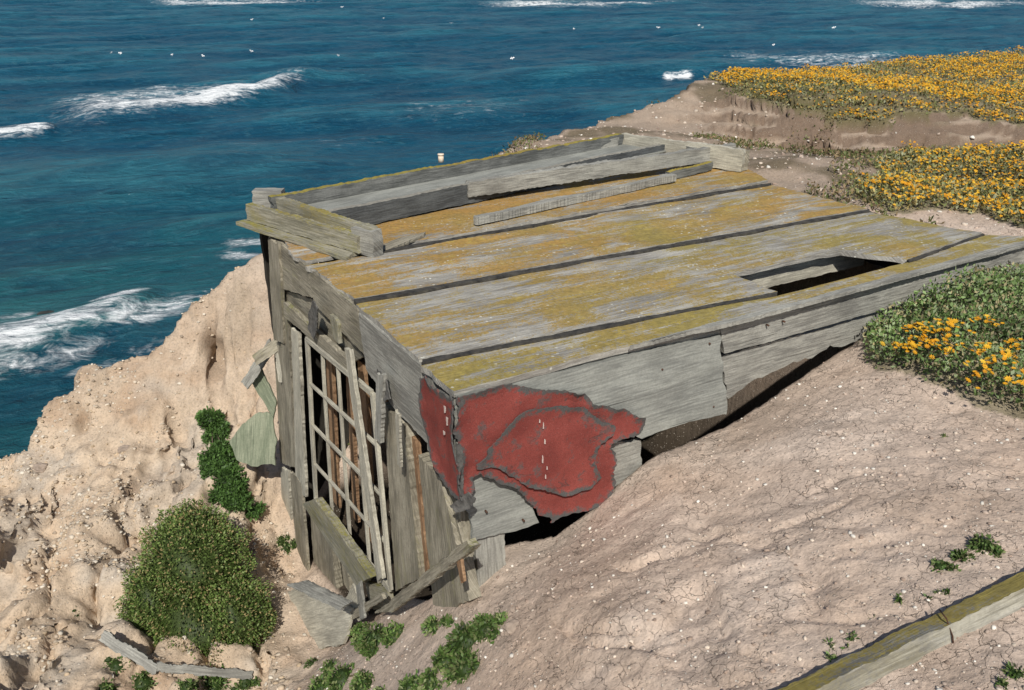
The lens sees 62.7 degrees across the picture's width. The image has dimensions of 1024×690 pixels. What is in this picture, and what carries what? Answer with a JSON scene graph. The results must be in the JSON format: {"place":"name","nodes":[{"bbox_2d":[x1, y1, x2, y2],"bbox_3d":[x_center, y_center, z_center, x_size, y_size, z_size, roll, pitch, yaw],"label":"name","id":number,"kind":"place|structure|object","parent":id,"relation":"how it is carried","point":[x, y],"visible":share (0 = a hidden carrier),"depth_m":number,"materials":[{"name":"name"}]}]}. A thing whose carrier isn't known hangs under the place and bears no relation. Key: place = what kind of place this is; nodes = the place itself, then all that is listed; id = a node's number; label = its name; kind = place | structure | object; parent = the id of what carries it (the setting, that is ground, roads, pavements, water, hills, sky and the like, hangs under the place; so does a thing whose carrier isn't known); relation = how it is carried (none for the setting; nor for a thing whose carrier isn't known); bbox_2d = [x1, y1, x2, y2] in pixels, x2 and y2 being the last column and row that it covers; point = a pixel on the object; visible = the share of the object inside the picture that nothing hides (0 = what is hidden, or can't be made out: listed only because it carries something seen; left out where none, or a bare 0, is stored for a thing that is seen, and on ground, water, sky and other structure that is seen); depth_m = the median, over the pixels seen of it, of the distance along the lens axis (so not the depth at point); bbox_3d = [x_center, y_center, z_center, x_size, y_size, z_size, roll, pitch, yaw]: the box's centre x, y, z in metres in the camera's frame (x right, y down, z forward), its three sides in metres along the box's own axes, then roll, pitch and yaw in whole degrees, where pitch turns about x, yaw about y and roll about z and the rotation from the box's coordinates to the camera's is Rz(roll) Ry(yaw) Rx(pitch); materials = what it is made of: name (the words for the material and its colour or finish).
{"place":"outdoors","nodes":[
{"label":"outdoors","id":0,"kind":"place"},
{"bbox_2d":[0,264,306,689],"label":"gravel","id":1,"kind":"structure","parent":0,"point":[119,570],"depth_m":6.00,"materials":[{"name":"beige gravel"}]},
{"bbox_2d":[0,53,1023,689],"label":"ground","id":2,"kind":"structure","parent":0,"point":[750,409],"depth_m":3.73,"materials":[{"name":"soil"}]},
{"bbox_2d":[32,462,46,472],"bbox_3d":[-3.660,0.949,6.525,0.120,0.080,0.100,13,28,26],"label":"rock","id":3,"kind":"object","parent":2,"relation":"on","point":[40,467],"visible":1,"depth_m":6.49,"materials":[{"name":"beige stone"}]},
{"bbox_2d":[85,639,106,646],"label":"fallen twig","id":4,"kind":"object","parent":2,"relation":"on","point":[98,641],"visible":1,"depth_m":4.77,"materials":[{"name":"brown wood"}]},
{"bbox_2d":[117,445,129,453],"bbox_3d":[-3.023,0.817,6.560,0.112,0.058,0.079,0,25,0],"label":"rock","id":5,"kind":"object","parent":2,"relation":"on","point":[122,448],"visible":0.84,"depth_m":6.54,"materials":[{"name":"beige stone"}]},
{"bbox_2d":[98,656,157,689],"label":"weed","id":6,"kind":"object","parent":2,"relation":"on","point":[143,681],"visible":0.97,"depth_m":4.70,"materials":[{"name":"green plant"}]},
{"bbox_2d":[99,630,157,674],"bbox_3d":[-2.162,1.738,4.754,0.380,0.198,0.072,8,26,18],"label":"driftwood","id":7,"kind":"object","parent":2,"relation":"on","point":[110,640],"visible":1,"depth_m":4.75,"materials":[{"name":"grey wood"}]},
{"bbox_2d":[113,494,277,666],"bbox_3d":[-1.981,1.591,5.425,1.004,1.023,1.109,0,25,0],"label":"bush","id":8,"kind":"object","parent":2,"relation":"on","point":[190,586],"visible":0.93,"depth_m":5.22,"materials":[{"name":"green plant"}]},
{"bbox_2d":[156,661,252,679],"bbox_3d":[-1.770,1.882,4.860,0.507,0.295,0.058,-9,26,-19],"label":"driftwood","id":9,"kind":"object","parent":2,"relation":"on","point":[204,670],"visible":1,"depth_m":4.84,"materials":[{"name":"grey wood"}]},
{"bbox_2d":[174,665,260,689],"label":"weed","id":10,"kind":"object","parent":2,"relation":"on","point":[214,683],"visible":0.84,"depth_m":4.90,"materials":[{"name":"green plant"}]},
{"bbox_2d":[194,406,266,521],"bbox_3d":[-2.265,0.922,6.511,0.420,0.528,1.157,-15,29,-29],"label":"trailing plant","id":11,"kind":"object","parent":2,"relation":"on","point":[217,458],"visible":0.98,"depth_m":6.29,"materials":[{"name":"green plant"}]},
{"bbox_2d":[229,412,277,466],"bbox_3d":[-1.871,0.682,6.074,0.362,0.390,0.157,0,25,0],"label":"plywood scrap","id":12,"kind":"object","parent":2,"relation":"on","point":[253,440],"visible":0.98,"depth_m":6.08,"materials":[{"name":"grey wood"}]},
{"bbox_2d":[276,534,296,555],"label":"weed","id":13,"kind":"object","parent":2,"relation":"on","point":[284,544],"visible":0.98,"depth_m":6.29,"materials":[{"name":"green plant"}]},
{"bbox_2d":[303,657,317,668],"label":"weed","id":14,"kind":"object","parent":2,"relation":"on","point":[310,663],"visible":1,"depth_m":5.02,"materials":[{"name":"green plant"}]},
{"bbox_2d":[287,580,352,609],"bbox_3d":[-1.117,1.428,4.843,0.046,0.453,0.849,-19,31,-35],"label":"loose plank","id":15,"kind":"object","parent":2,"relation":"on","point":[322,594],"visible":1,"depth_m":4.78,"materials":[{"name":"grey wood"}]},
{"bbox_2d":[288,589,354,648],"bbox_3d":[-1.332,1.736,5.448,0.167,0.847,1.185,-21,32,-38],"label":"loose plank","id":16,"kind":"object","parent":2,"relation":"on","point":[326,625],"visible":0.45,"depth_m":5.24,"materials":[{"name":"grey wood"}]},
{"bbox_2d":[307,658,387,689],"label":"weed","id":17,"kind":"object","parent":2,"relation":"on","point":[337,680],"visible":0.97,"depth_m":4.14,"materials":[{"name":"green plant"}]},
{"bbox_2d":[347,620,404,660],"bbox_3d":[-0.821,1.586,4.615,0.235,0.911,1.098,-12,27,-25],"label":"weed","id":18,"kind":"object","parent":2,"relation":"on","point":[366,641],"visible":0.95,"depth_m":4.20,"materials":[{"name":"green plant"}]},
{"bbox_2d":[397,667,443,689],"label":"weed","id":19,"kind":"object","parent":2,"relation":"on","point":[427,680],"visible":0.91,"depth_m":3.41,"materials":[{"name":"green plant"}]},
{"bbox_2d":[420,612,453,635],"bbox_3d":[-0.332,1.245,3.739,0.128,0.217,0.277,-16,29,-31],"label":"weed","id":20,"kind":"object","parent":2,"relation":"on","point":[431,625],"visible":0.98,"depth_m":3.74,"materials":[{"name":"green plant"}]},
{"bbox_2d":[430,610,507,686],"bbox_3d":[-0.183,1.219,3.366,0.315,0.333,0.307,18,30,34],"label":"weed","id":21,"kind":"object","parent":2,"relation":"on","point":[465,639],"visible":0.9,"depth_m":3.34,"materials":[{"name":"green plant"}]},
{"bbox_2d":[503,619,518,633],"bbox_3d":[0.010,1.083,3.243,0.093,0.049,0.072,0,25,0],"label":"rock","id":22,"kind":"object","parent":2,"relation":"on","point":[509,627],"visible":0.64,"depth_m":3.22,"materials":[{"name":"beige stone"}]},
{"bbox_2d":[236,133,1023,620],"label":"shack","id":23,"kind":"structure","parent":2,"relation":"on","point":[514,371],"depth_m":4.31,"materials":[{"name":"grey wood"}]},
{"bbox_2d":[305,336,392,591],"bbox_3d":[-0.897,0.606,4.700,0.148,1.348,1.248,-14,28,-28],"label":"window","id":24,"kind":"structure","parent":23,"relation":"in","point":[367,394],"depth_m":4.68,"materials":[{"name":"grey wood"}]},
{"bbox_2d":[438,153,443,162],"bbox_3d":[-0.503,-1.324,5.953,0.048,0.060,0.048,0,25,0],"label":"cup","id":25,"kind":"object","parent":23,"relation":"on","point":[440,157],"visible":1,"depth_m":5.94,"materials":[{"name":"beige plastic"}]},
{"bbox_2d":[473,173,676,224],"bbox_3d":[0.480,-1.000,5.683,1.808,0.061,0.068,-18,30,-34],"label":"loose batten","id":26,"kind":"object","parent":23,"relation":"on","point":[533,207],"visible":1,"depth_m":5.58,"materials":[{"name":"grey wood"}]},
{"bbox_2d":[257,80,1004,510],"bbox_3d":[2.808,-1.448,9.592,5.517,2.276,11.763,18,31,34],"label":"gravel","id":27,"kind":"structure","parent":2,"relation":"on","point":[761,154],"depth_m":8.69,"materials":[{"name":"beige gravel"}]},
{"bbox_2d":[325,86,1000,471],"bbox_3d":[2.021,-1.077,8.542,5.571,2.216,8.688,16,29,31],"label":"scrub","id":28,"kind":"object","parent":2,"relation":"on","point":[847,152],"visible":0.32,"depth_m":7.73,"materials":[{"name":"green plant"}]},
{"bbox_2d":[822,637,837,661],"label":"weed","id":29,"kind":"object","parent":2,"relation":"on","point":[831,657],"visible":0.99,"depth_m":2.43,"materials":[{"name":"green plant"}]},
{"bbox_2d":[841,630,859,648],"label":"weed","id":30,"kind":"object","parent":2,"relation":"on","point":[852,636],"visible":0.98,"depth_m":2.46,"materials":[{"name":"green plant"}]},
{"bbox_2d":[704,45,1023,124],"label":"flower carpet","id":31,"kind":"object","parent":2,"relation":"on","point":[813,76],"visible":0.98,"depth_m":11.72,"materials":[{"name":"yellow plant"}]},
{"bbox_2d":[869,593,904,616],"bbox_3d":[1.129,0.789,2.539,0.126,0.086,0.050,-4,25,-10],"label":"weed","id":32,"kind":"object","parent":2,"relation":"on","point":[898,598],"visible":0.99,"depth_m":2.53,"materials":[{"name":"green plant"}]},
{"bbox_2d":[778,572,1023,689],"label":"timber","id":33,"kind":"object","parent":2,"relation":"on","point":[907,645],"visible":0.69,"depth_m":2.34,"materials":[{"name":"grey wood"}]},
{"bbox_2d":[939,609,953,642],"bbox_3d":[1.226,0.811,2.358,0.038,0.103,0.115,-11,27,-22],"label":"rusty wire","id":34,"kind":"object","parent":33,"relation":"hanging from","point":[948,623],"visible":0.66,"depth_m":2.34,"materials":[{"name":"metal"}]},
{"bbox_2d":[845,140,1023,225],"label":"flower carpet","id":35,"kind":"object","parent":2,"relation":"on","point":[933,185],"visible":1,"depth_m":6.48,"materials":[{"name":"yellow plant"}]},
{"bbox_2d":[923,587,950,597],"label":"weed","id":36,"kind":"object","parent":2,"relation":"on","point":[947,590],"visible":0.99,"depth_m":2.52,"materials":[{"name":"green plant"}]},
{"bbox_2d":[858,260,1023,409],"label":"flowering plant","id":37,"kind":"object","parent":2,"relation":"on","point":[991,280],"visible":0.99,"depth_m":3.92,"materials":[{"name":"green plant"}]},
{"bbox_2d":[930,533,1006,572],"bbox_3d":[1.421,0.652,2.637,0.255,0.101,0.124,-5,25,-10],"label":"weed","id":38,"kind":"object","parent":2,"relation":"on","point":[976,542],"visible":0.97,"depth_m":2.63,"materials":[{"name":"green plant"}]},
{"bbox_2d":[994,661,1023,689],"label":"weed","id":39,"kind":"object","parent":2,"relation":"on","point":[1013,672],"visible":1,"depth_m":2.17,"materials":[{"name":"green plant"}]},
{"bbox_2d":[0,0,1023,458],"bbox_3d":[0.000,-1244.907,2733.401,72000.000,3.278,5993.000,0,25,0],"label":"water","id":40,"kind":"structure","parent":0,"point":[140,168],"depth_m":106.22,"materials":[{"name":"blue liquid"}]},
{"bbox_2d":[37,310,53,314],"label":"rock","id":41,"kind":"object","parent":40,"relation":"in","point":[45,312],"visible":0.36,"depth_m":41.93,"materials":[{"name":"grey stone"}]},
{"bbox_2d":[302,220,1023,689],"bbox_3d":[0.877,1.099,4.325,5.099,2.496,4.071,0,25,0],"label":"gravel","id":42,"kind":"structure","parent":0,"point":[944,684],"depth_m":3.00,"materials":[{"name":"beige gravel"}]}
]}

